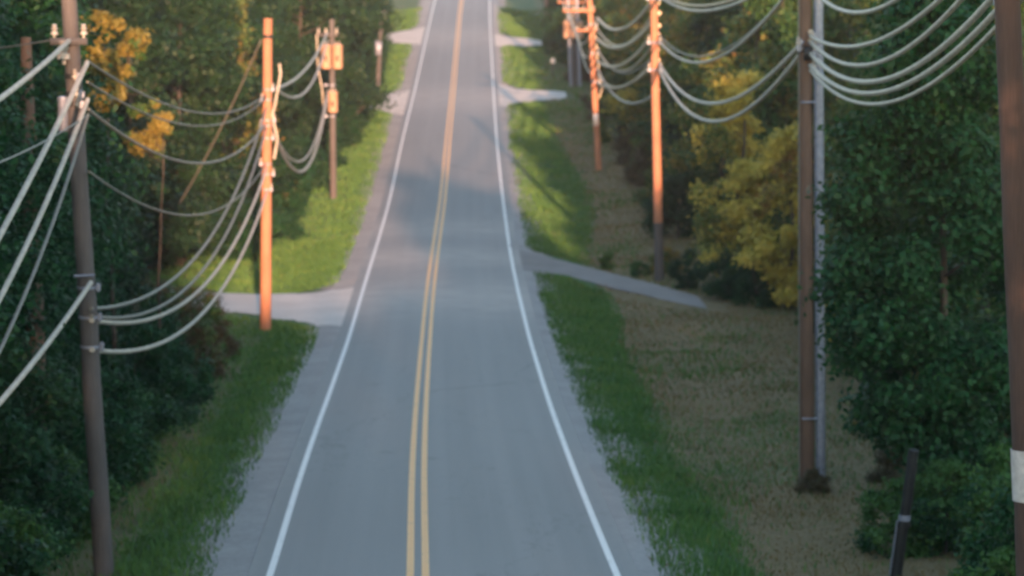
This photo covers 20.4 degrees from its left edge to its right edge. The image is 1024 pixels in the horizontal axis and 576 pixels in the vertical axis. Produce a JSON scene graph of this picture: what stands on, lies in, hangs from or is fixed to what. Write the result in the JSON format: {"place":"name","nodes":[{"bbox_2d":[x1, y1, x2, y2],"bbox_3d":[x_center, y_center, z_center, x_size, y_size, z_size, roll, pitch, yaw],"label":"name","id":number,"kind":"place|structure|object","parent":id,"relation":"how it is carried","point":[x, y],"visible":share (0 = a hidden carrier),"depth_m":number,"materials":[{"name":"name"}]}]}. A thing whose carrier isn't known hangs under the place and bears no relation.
{"place":"outdoors","nodes":[
{"label":"outdoors","id":0,"kind":"place"},
{"bbox_2d":[193,288,353,325],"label":"driveway","id":1,"kind":"structure","parent":0,"point":[329,307],"depth_m":119.99,"materials":[{"name":"concrete"}]},
{"bbox_2d":[247,0,639,575],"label":"road","id":2,"kind":"structure","parent":0,"point":[504,497],"depth_m":86.45,"materials":[{"name":"asphalt"}]},
{"bbox_2d":[266,0,435,575],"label":"road edge line","id":3,"kind":"object","parent":2,"relation":"on","point":[278,548],"visible":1,"depth_m":86.44,"materials":[{"name":"white paint"}]},
{"bbox_2d":[406,0,462,575],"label":"road centre line","id":4,"kind":"object","parent":2,"relation":"on","point":[424,536],"visible":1,"depth_m":86.43,"materials":[{"name":"yellow paint"}]},
{"bbox_2d":[489,0,620,575],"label":"road edge line","id":5,"kind":"object","parent":2,"relation":"on","point":[605,547],"visible":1,"depth_m":86.58,"materials":[{"name":"white paint"}]},
{"bbox_2d":[42,0,1009,575],"bbox_3d":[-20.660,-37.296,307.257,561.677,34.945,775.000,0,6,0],"label":"ground","id":6,"kind":"structure","parent":0,"point":[714,306],"depth_m":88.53,"materials":[{"name":"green plant"}]},
{"bbox_2d":[0,518,52,575],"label":"shrub","id":7,"kind":"object","parent":6,"relation":"on","point":[32,565],"visible":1,"depth_m":49.61,"materials":[{"name":"green plant"}]},
{"bbox_2d":[11,37,46,432],"bbox_3d":[-10.902,0.044,64.409,1.528,11.406,0.520,0,6,0],"label":"dead tree","id":8,"kind":"object","parent":6,"relation":"on","point":[30,107],"visible":0.2,"depth_m":63.94,"materials":[{"name":"plant"}]},
{"bbox_2d":[0,113,64,367],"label":"leafy tree","id":9,"kind":"object","parent":6,"relation":"on","point":[4,316],"visible":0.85,"depth_m":51.64,"materials":[{"name":"green plant"}]},
{"bbox_2d":[0,495,76,575],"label":"shrub","id":10,"kind":"object","parent":6,"relation":"on","point":[28,525],"visible":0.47,"depth_m":52.47,"materials":[{"name":"green plant"}]},
{"bbox_2d":[0,396,90,546],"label":"shrub","id":11,"kind":"object","parent":6,"relation":"on","point":[48,471],"visible":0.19,"depth_m":58.83,"materials":[{"name":"green plant"}]},
{"bbox_2d":[0,415,94,575],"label":"shrub","id":12,"kind":"object","parent":6,"relation":"on","point":[20,446],"visible":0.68,"depth_m":55.61,"materials":[{"name":"green plant"}]},
{"bbox_2d":[0,70,120,457],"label":"leafy tree","id":13,"kind":"object","parent":6,"relation":"on","point":[43,396],"visible":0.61,"depth_m":59.83,"materials":[{"name":"green plant"}]},
{"bbox_2d":[0,0,121,438],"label":"leafy tree","id":14,"kind":"object","parent":6,"relation":"on","point":[14,77],"visible":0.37,"depth_m":62.67,"materials":[{"name":"green plant"}]},
{"bbox_2d":[0,0,148,437],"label":"leafy tree","id":15,"kind":"object","parent":6,"relation":"on","point":[25,19],"visible":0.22,"depth_m":68.55,"materials":[{"name":"green plant"}]},
{"bbox_2d":[0,0,149,396],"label":"leafy tree","id":16,"kind":"object","parent":6,"relation":"on","point":[100,300],"visible":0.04,"depth_m":76.99,"materials":[{"name":"green plant"}]},
{"bbox_2d":[30,435,125,542],"bbox_3d":[-9.995,4.601,63.006,2.349,2.804,3.498,-4,8,-34],"label":"shrub","id":17,"kind":"object","parent":6,"relation":"on","point":[85,531],"visible":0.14,"depth_m":62.46,"materials":[{"name":"green plant"}]},
{"bbox_2d":[50,0,113,575],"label":"utility pole","id":18,"kind":"object","parent":6,"relation":"on","point":[69,55],"visible":0.9,"depth_m":57.27,"materials":[{"name":"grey wood"}]},
{"bbox_2d":[89,107,266,310],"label":"overhead cable","id":19,"kind":"object","parent":18,"relation":"attached to","point":[175,277],"visible":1,"depth_m":79.63,"materials":[{"name":"metal"}]},
{"bbox_2d":[89,127,266,319],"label":"overhead cable","id":20,"kind":"object","parent":18,"relation":"attached to","point":[185,288],"visible":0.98,"depth_m":81.17,"materials":[{"name":"metal"}]},
{"bbox_2d":[89,190,267,353],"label":"overhead cable","id":21,"kind":"object","parent":18,"relation":"attached to","point":[164,341],"visible":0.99,"depth_m":79.67,"materials":[{"name":"metal"}]},
{"bbox_2d":[89,167,267,324],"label":"overhead cable","id":22,"kind":"object","parent":18,"relation":"attached to","point":[155,317],"visible":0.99,"depth_m":79.40,"materials":[{"name":"metal"}]},
{"bbox_2d":[10,13,161,377],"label":"leafy tree","id":23,"kind":"object","parent":6,"relation":"on","point":[105,188],"visible":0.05,"depth_m":84.58,"materials":[{"name":"green plant"}]},
{"bbox_2d":[21,0,166,360],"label":"leafy tree","id":24,"kind":"object","parent":6,"relation":"on","point":[135,222],"visible":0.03,"depth_m":92.36,"materials":[{"name":"green plant"}]},
{"bbox_2d":[42,6,156,330],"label":"leafy tree","id":25,"kind":"object","parent":6,"relation":"on","point":[128,283],"visible":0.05,"depth_m":99.33,"materials":[{"name":"green plant"}]},
{"bbox_2d":[49,364,159,519],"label":"shrub","id":26,"kind":"object","parent":6,"relation":"on","point":[121,440],"visible":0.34,"depth_m":66.27,"materials":[{"name":"green plant"}]},
{"bbox_2d":[80,8,154,357],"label":"autumn tree","id":27,"kind":"object","parent":6,"relation":"on","point":[136,39],"visible":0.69,"depth_m":83.57,"materials":[{"name":"plant"}]},
{"bbox_2d":[51,359,191,487],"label":"shrub","id":28,"kind":"object","parent":6,"relation":"on","point":[165,417],"visible":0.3,"depth_m":71.40,"materials":[{"name":"green plant"}]},
{"bbox_2d":[66,285,180,357],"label":"shrub","id":29,"kind":"object","parent":6,"relation":"on","point":[117,293],"visible":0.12,"depth_m":93.30,"materials":[{"name":"green plant"}]},
{"bbox_2d":[55,0,199,341],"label":"leafy tree","id":30,"kind":"object","parent":6,"relation":"on","point":[149,164],"visible":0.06,"depth_m":106.93,"materials":[{"name":"green plant"}]},
{"bbox_2d":[119,97,174,336],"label":"autumn tree","id":31,"kind":"object","parent":6,"relation":"on","point":[151,139],"visible":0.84,"depth_m":84.25,"materials":[{"name":"plant"}]},
{"bbox_2d":[80,0,219,269],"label":"leafy tree","id":32,"kind":"object","parent":6,"relation":"on","point":[177,238],"visible":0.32,"depth_m":130.57,"materials":[{"name":"green plant"}]},
{"bbox_2d":[100,322,205,442],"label":"shrub","id":33,"kind":"object","parent":6,"relation":"on","point":[161,374],"visible":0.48,"depth_m":80.08,"materials":[{"name":"green plant"}]},
{"bbox_2d":[105,307,207,407],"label":"shrub","id":34,"kind":"object","parent":6,"relation":"on","point":[167,322],"visible":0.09,"depth_m":88.96,"materials":[{"name":"green plant"}]},
{"bbox_2d":[105,323,222,423],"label":"shrub","id":35,"kind":"object","parent":6,"relation":"on","point":[201,391],"visible":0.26,"depth_m":84.92,"materials":[{"name":"green plant"}]},
{"bbox_2d":[115,0,272,271],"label":"leafy tree","id":36,"kind":"object","parent":6,"relation":"on","point":[182,17],"visible":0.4,"depth_m":137.10,"materials":[{"name":"green plant"}]},
{"bbox_2d":[168,280,232,343],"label":"shrub","id":37,"kind":"object","parent":6,"relation":"on","point":[206,299],"visible":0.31,"depth_m":108.72,"materials":[{"name":"green plant"}]},
{"bbox_2d":[176,310,231,379],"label":"shrub","id":38,"kind":"object","parent":6,"relation":"on","point":[201,331],"visible":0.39,"depth_m":96.36,"materials":[{"name":"green plant"}]},
{"bbox_2d":[147,0,307,254],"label":"leafy tree","id":39,"kind":"object","parent":6,"relation":"on","point":[228,9],"visible":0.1,"depth_m":144.67,"materials":[{"name":"green plant"}]},
{"bbox_2d":[153,0,303,212],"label":"leafy tree","id":40,"kind":"object","parent":6,"relation":"on","point":[250,134],"visible":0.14,"depth_m":151.82,"materials":[{"name":"green plant"}]},
{"bbox_2d":[163,0,304,224],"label":"leafy tree","id":41,"kind":"object","parent":6,"relation":"on","point":[284,103],"visible":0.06,"depth_m":158.79,"materials":[{"name":"green plant"}]},
{"bbox_2d":[182,0,308,198],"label":"leafy tree","id":42,"kind":"object","parent":6,"relation":"on","point":[268,13],"visible":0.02,"depth_m":167.02,"materials":[{"name":"green plant"}]},
{"bbox_2d":[215,195,291,260],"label":"shrub","id":43,"kind":"object","parent":6,"relation":"on","point":[255,241],"visible":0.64,"depth_m":140.07,"materials":[{"name":"green plant"}]},
{"bbox_2d":[259,18,281,331],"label":"utility pole","id":44,"kind":"object","parent":6,"relation":"on","point":[265,261],"visible":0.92,"depth_m":111.02,"materials":[{"name":"red wood"}]},
{"bbox_2d":[250,164,309,240],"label":"shrub","id":45,"kind":"object","parent":6,"relation":"on","point":[295,231],"visible":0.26,"depth_m":152.65,"materials":[{"name":"green plant"}]},
{"bbox_2d":[254,148,320,223],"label":"shrub","id":46,"kind":"object","parent":6,"relation":"on","point":[304,188],"visible":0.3,"depth_m":161.92,"materials":[{"name":"green plant"}]},
{"bbox_2d":[238,0,338,190],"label":"leafy tree","id":47,"kind":"object","parent":6,"relation":"on","point":[279,116],"visible":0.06,"depth_m":175.69,"materials":[{"name":"green plant"}]},
{"bbox_2d":[257,0,344,172],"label":"leafy tree","id":48,"kind":"object","parent":6,"relation":"on","point":[314,91],"visible":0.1,"depth_m":183.94,"materials":[{"name":"green plant"}]},
{"bbox_2d":[203,0,430,575],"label":"gravel shoulder","id":49,"kind":"object","parent":6,"relation":"on","point":[235,555],"visible":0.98,"depth_m":81.76},
{"bbox_2d":[273,0,380,169],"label":"leafy tree","id":50,"kind":"object","parent":6,"relation":"on","point":[326,10],"visible":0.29,"depth_m":188.75,"materials":[{"name":"green plant"}]},
{"bbox_2d":[316,19,342,198],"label":"utility pole","id":51,"kind":"object","parent":6,"relation":"on","point":[332,61],"visible":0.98,"depth_m":173.22,"materials":[{"name":"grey wood"}]},
{"bbox_2d":[294,0,406,140],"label":"leafy tree","id":52,"kind":"object","parent":6,"relation":"on","point":[371,94],"visible":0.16,"depth_m":203.89,"materials":[{"name":"green plant"}]},
{"bbox_2d":[47,6,959,575],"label":"green grass","id":53,"kind":"structure","parent":6,"relation":"on","point":[309,272],"depth_m":96.81,"materials":[{"name":"plant"}]},
{"bbox_2d":[558,0,586,86],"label":"utility pole","id":54,"kind":"object","parent":6,"relation":"on","point":[575,59],"visible":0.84,"depth_m":250.86,"materials":[{"name":"brown wood"}]},
{"bbox_2d":[493,0,666,575],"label":"gravel shoulder","id":55,"kind":"object","parent":6,"relation":"on","point":[636,546],"visible":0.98,"depth_m":84.69},
{"bbox_2d":[563,0,602,170],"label":"utility pole","id":56,"kind":"object","parent":6,"relation":"on","point":[591,26],"visible":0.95,"depth_m":188.43,"materials":[{"name":"red wood"}]},
{"bbox_2d":[587,0,637,92],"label":"leafy tree","id":57,"kind":"object","parent":6,"relation":"on","point":[609,6],"visible":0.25,"depth_m":233.04,"materials":[{"name":"green plant"}]},
{"bbox_2d":[591,89,648,142],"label":"shrub","id":58,"kind":"object","parent":6,"relation":"on","point":[612,102],"visible":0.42,"depth_m":205.59,"materials":[{"name":"green plant"}]},
{"bbox_2d":[598,0,650,113],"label":"leafy tree","id":59,"kind":"object","parent":6,"relation":"on","point":[617,19],"visible":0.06,"depth_m":212.94,"materials":[{"name":"green plant"}]},
{"bbox_2d":[610,119,652,165],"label":"shrub","id":60,"kind":"object","parent":6,"relation":"on","point":[622,143],"visible":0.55,"depth_m":191.72,"materials":[{"name":"green plant"}]},
{"bbox_2d":[621,135,663,187],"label":"shrub","id":61,"kind":"object","parent":6,"relation":"on","point":[639,158],"visible":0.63,"depth_m":180.83,"materials":[{"name":"green plant"}]},
{"bbox_2d":[609,3,697,138],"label":"leafy tree","id":62,"kind":"object","parent":6,"relation":"on","point":[630,110],"visible":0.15,"depth_m":200.61,"materials":[{"name":"green plant"}]},
{"bbox_2d":[624,0,683,152],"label":"leafy tree","id":63,"kind":"object","parent":6,"relation":"on","point":[665,6],"visible":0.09,"depth_m":191.50,"materials":[{"name":"green plant"}]},
{"bbox_2d":[647,0,663,280],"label":"utility pole","id":64,"kind":"object","parent":6,"relation":"on","point":[657,203],"visible":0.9,"depth_m":130.93,"materials":[{"name":"red wood"}]},
{"bbox_2d":[658,38,810,122],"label":"overhead cable","id":65,"kind":"object","parent":64,"relation":"attached to","point":[774,85],"visible":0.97,"depth_m":87.50,"materials":[{"name":"metal"}]},
{"bbox_2d":[658,30,812,104],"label":"overhead cable","id":66,"kind":"object","parent":64,"relation":"attached to","point":[784,61],"visible":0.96,"depth_m":87.45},
{"bbox_2d":[636,166,707,238],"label":"shrub","id":67,"kind":"object","parent":6,"relation":"on","point":[678,186],"visible":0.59,"depth_m":151.99,"materials":[{"name":"green plant"}]},
{"bbox_2d":[665,247,708,289],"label":"shrub","id":68,"kind":"object","parent":6,"relation":"on","point":[685,280],"visible":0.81,"depth_m":128.05,"materials":[{"name":"green plant"}]},
{"bbox_2d":[643,0,734,162],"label":"leafy tree","id":69,"kind":"object","parent":6,"relation":"on","point":[685,46],"visible":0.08,"depth_m":181.35,"materials":[{"name":"green plant"}]},
{"bbox_2d":[639,1,746,158],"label":"leafy tree","id":70,"kind":"object","parent":6,"relation":"on","point":[682,22],"visible":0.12,"depth_m":171.96,"materials":[{"name":"green plant"}]},
{"bbox_2d":[661,0,744,181],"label":"leafy tree","id":71,"kind":"object","parent":6,"relation":"on","point":[711,19],"visible":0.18,"depth_m":162.58,"materials":[{"name":"green plant"}]},
{"bbox_2d":[652,29,775,229],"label":"leafy tree","id":72,"kind":"object","parent":6,"relation":"on","point":[678,160],"visible":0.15,"depth_m":154.12,"materials":[{"name":"green plant"}]},
{"bbox_2d":[688,248,747,300],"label":"shrub","id":73,"kind":"object","parent":6,"relation":"on","point":[723,286],"visible":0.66,"depth_m":122.42,"materials":[{"name":"green plant"}]},
{"bbox_2d":[681,62,813,284],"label":"autumn tree","id":74,"kind":"object","parent":6,"relation":"on","point":[718,237],"visible":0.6,"depth_m":126.33,"materials":[{"name":"yellow plant"}]},
{"bbox_2d":[661,1,837,223],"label":"leafy tree","id":75,"kind":"object","parent":6,"relation":"on","point":[743,26],"visible":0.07,"depth_m":145.38,"materials":[{"name":"green plant"}]},
{"bbox_2d":[721,243,778,308],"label":"shrub","id":76,"kind":"object","parent":6,"relation":"on","point":[761,291],"visible":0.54,"depth_m":119.03,"materials":[{"name":"green plant"}]},
{"bbox_2d":[692,0,840,248],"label":"leafy tree","id":77,"kind":"object","parent":6,"relation":"on","point":[769,110],"visible":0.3,"depth_m":136.06,"materials":[{"name":"green plant"}]},
{"bbox_2d":[722,121,833,308],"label":"autumn tree","id":78,"kind":"object","parent":6,"relation":"on","point":[782,272],"visible":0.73,"depth_m":116.79,"materials":[{"name":"yellow plant"}]},
{"bbox_2d":[796,0,824,487],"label":"utility pole","id":79,"kind":"object","parent":6,"relation":"on","point":[806,418],"visible":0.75,"depth_m":70.17,"materials":[{"name":"brown wood"}]},
{"bbox_2d":[809,0,942,48],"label":"overhead cable","id":80,"kind":"object","parent":79,"relation":"attached to","point":[928,9],"visible":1,"depth_m":54.37,"materials":[{"name":"metal"}]},
{"bbox_2d":[809,0,963,67],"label":"overhead cable","id":81,"kind":"object","parent":79,"relation":"attached to","point":[941,20],"visible":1,"depth_m":52.20,"materials":[{"name":"metal"}]},
{"bbox_2d":[809,0,992,84],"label":"overhead cable","id":82,"kind":"object","parent":79,"relation":"attached to","point":[970,21],"visible":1,"depth_m":49.58,"materials":[{"name":"metal"}]},
{"bbox_2d":[808,8,994,95],"bbox_3d":[7.175,-4.753,54.054,0.100,2.716,31.015,0,6,0],"label":"overhead cable","id":83,"kind":"object","parent":79,"relation":"attached to","point":[977,30],"visible":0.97,"depth_m":49.04,"materials":[{"name":"metal"}]},
{"bbox_2d":[809,0,1023,105],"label":"overhead cable","id":84,"kind":"object","parent":79,"relation":"attached to","point":[977,46],"visible":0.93,"depth_m":49.18,"materials":[{"name":"metal"}]},
{"bbox_2d":[793,0,883,191],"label":"leafy tree","id":85,"kind":"object","parent":6,"relation":"on","point":[831,18],"visible":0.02,"depth_m":142.04,"materials":[{"name":"green plant"}]},
{"bbox_2d":[788,17,902,256],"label":"leafy tree","id":86,"kind":"object","parent":6,"relation":"on","point":[860,87],"visible":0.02,"depth_m":110.87,"materials":[{"name":"green plant"}]},
{"bbox_2d":[790,0,938,247],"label":"leafy tree","id":87,"kind":"object","parent":6,"relation":"on","point":[864,4],"visible":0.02,"depth_m":101.66,"materials":[{"name":"green plant"}]},
{"bbox_2d":[864,443,905,482],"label":"shrub","id":88,"kind":"object","parent":6,"relation":"on","point":[888,470],"visible":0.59,"depth_m":71.26,"materials":[{"name":"green plant"}]},
{"bbox_2d":[848,468,950,559],"bbox_3d":[8.468,4.918,60.903,2.440,2.159,2.404,-1,6,-6],"label":"shrub","id":89,"kind":"object","parent":6,"relation":"on","point":[871,536],"visible":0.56,"depth_m":60.80,"materials":[{"name":"green plant"}]},
{"bbox_2d":[796,0,1010,481],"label":"leafy tree","id":90,"kind":"object","parent":6,"relation":"on","point":[879,273],"visible":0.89,"depth_m":62.10,"materials":[{"name":"green plant"}]},
{"bbox_2d":[889,448,918,575],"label":"leaning post","id":91,"kind":"object","parent":6,"relation":"on","point":[902,526],"visible":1,"depth_m":57.60,"materials":[{"name":"metal"}]},
{"bbox_2d":[824,13,997,372],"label":"leafy tree","id":92,"kind":"object","parent":6,"relation":"on","point":[827,155],"visible":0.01,"depth_m":92.22,"materials":[{"name":"green plant"}]},
{"bbox_2d":[875,450,986,558],"bbox_3d":[8.997,4.799,60.353,2.088,2.492,3.109,-2,7,-18],"label":"shrub","id":93,"kind":"object","parent":6,"relation":"on","point":[957,473],"visible":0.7,"depth_m":59.97,"materials":[{"name":"green plant"}]},
{"bbox_2d":[877,0,1023,356],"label":"leafy tree","id":94,"kind":"object","parent":6,"relation":"on","point":[966,309],"visible":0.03,"depth_m":85.13,"materials":[{"name":"green plant"}]},
{"bbox_2d":[905,105,1011,504],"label":"leafy tree","id":95,"kind":"object","parent":6,"relation":"on","point":[999,286],"visible":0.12,"depth_m":68.74,"materials":[{"name":"green plant"}]},
{"bbox_2d":[938,441,1011,553],"bbox_3d":[10.810,4.610,60.919,3.486,3.084,3.434,-4,8,-34],"label":"shrub","id":96,"kind":"object","parent":6,"relation":"on","point":[998,457],"visible":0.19,"depth_m":60.67,"materials":[{"name":"green plant"}]},
{"bbox_2d":[940,465,1014,566],"bbox_3d":[9.986,4.949,54.804,3.692,2.960,2.479,-5,8,-35],"label":"shrub","id":97,"kind":"object","parent":6,"relation":"on","point":[975,514],"visible":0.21,"depth_m":54.53,"materials":[{"name":"green plant"}]},
{"bbox_2d":[946,541,1015,575],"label":"shrub","id":98,"kind":"object","parent":6,"relation":"on","point":[1002,562],"visible":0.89,"depth_m":50.47,"materials":[{"name":"green plant"}]},
{"bbox_2d":[954,458,1014,575],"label":"shrub","id":99,"kind":"object","parent":6,"relation":"on","point":[999,519],"visible":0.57,"depth_m":52.02,"materials":[{"name":"green plant"}]},
{"bbox_2d":[993,0,1023,575],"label":"utility pole","id":100,"kind":"object","parent":6,"relation":"on","point":[1009,55],"visible":1,"depth_m":38.97,"materials":[{"name":"brown wood"}]},
{"bbox_3d":[-7.701,3.200,8.410,0.397,12.243,0.400,0,6,0],"label":"utility pole","id":101,"kind":"object","parent":6,"relation":"on","visible":0},
{"bbox_2d":[0,97,89,302],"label":"overhead cable","id":102,"kind":"object","parent":101,"relation":"attached to","point":[10,277],"visible":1,"depth_m":50.65,"materials":[{"name":"metal"}]},
{"bbox_2d":[0,61,89,240],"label":"overhead cable","id":103,"kind":"object","parent":101,"relation":"attached to","point":[26,185],"visible":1,"depth_m":50.46,"materials":[{"name":"metal"}]},
{"bbox_2d":[0,113,89,353],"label":"overhead cable","id":104,"kind":"object","parent":101,"relation":"attached to","point":[11,325],"visible":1,"depth_m":50.90,"materials":[{"name":"metal"}]},
{"bbox_2d":[0,280,92,405],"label":"overhead cable","id":105,"kind":"object","parent":101,"relation":"attached to","point":[6,394],"visible":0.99,"depth_m":50.62,"materials":[{"name":"metal"}]},
{"bbox_2d":[498,84,566,105],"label":"driveway","id":106,"kind":"structure","parent":0,"point":[508,95],"depth_m":242.46,"materials":[{"name":"concrete"}]},
{"bbox_2d":[519,249,706,308],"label":"driveway","id":107,"kind":"structure","parent":0,"point":[530,261],"depth_m":131.29,"materials":[{"name":"concrete"}]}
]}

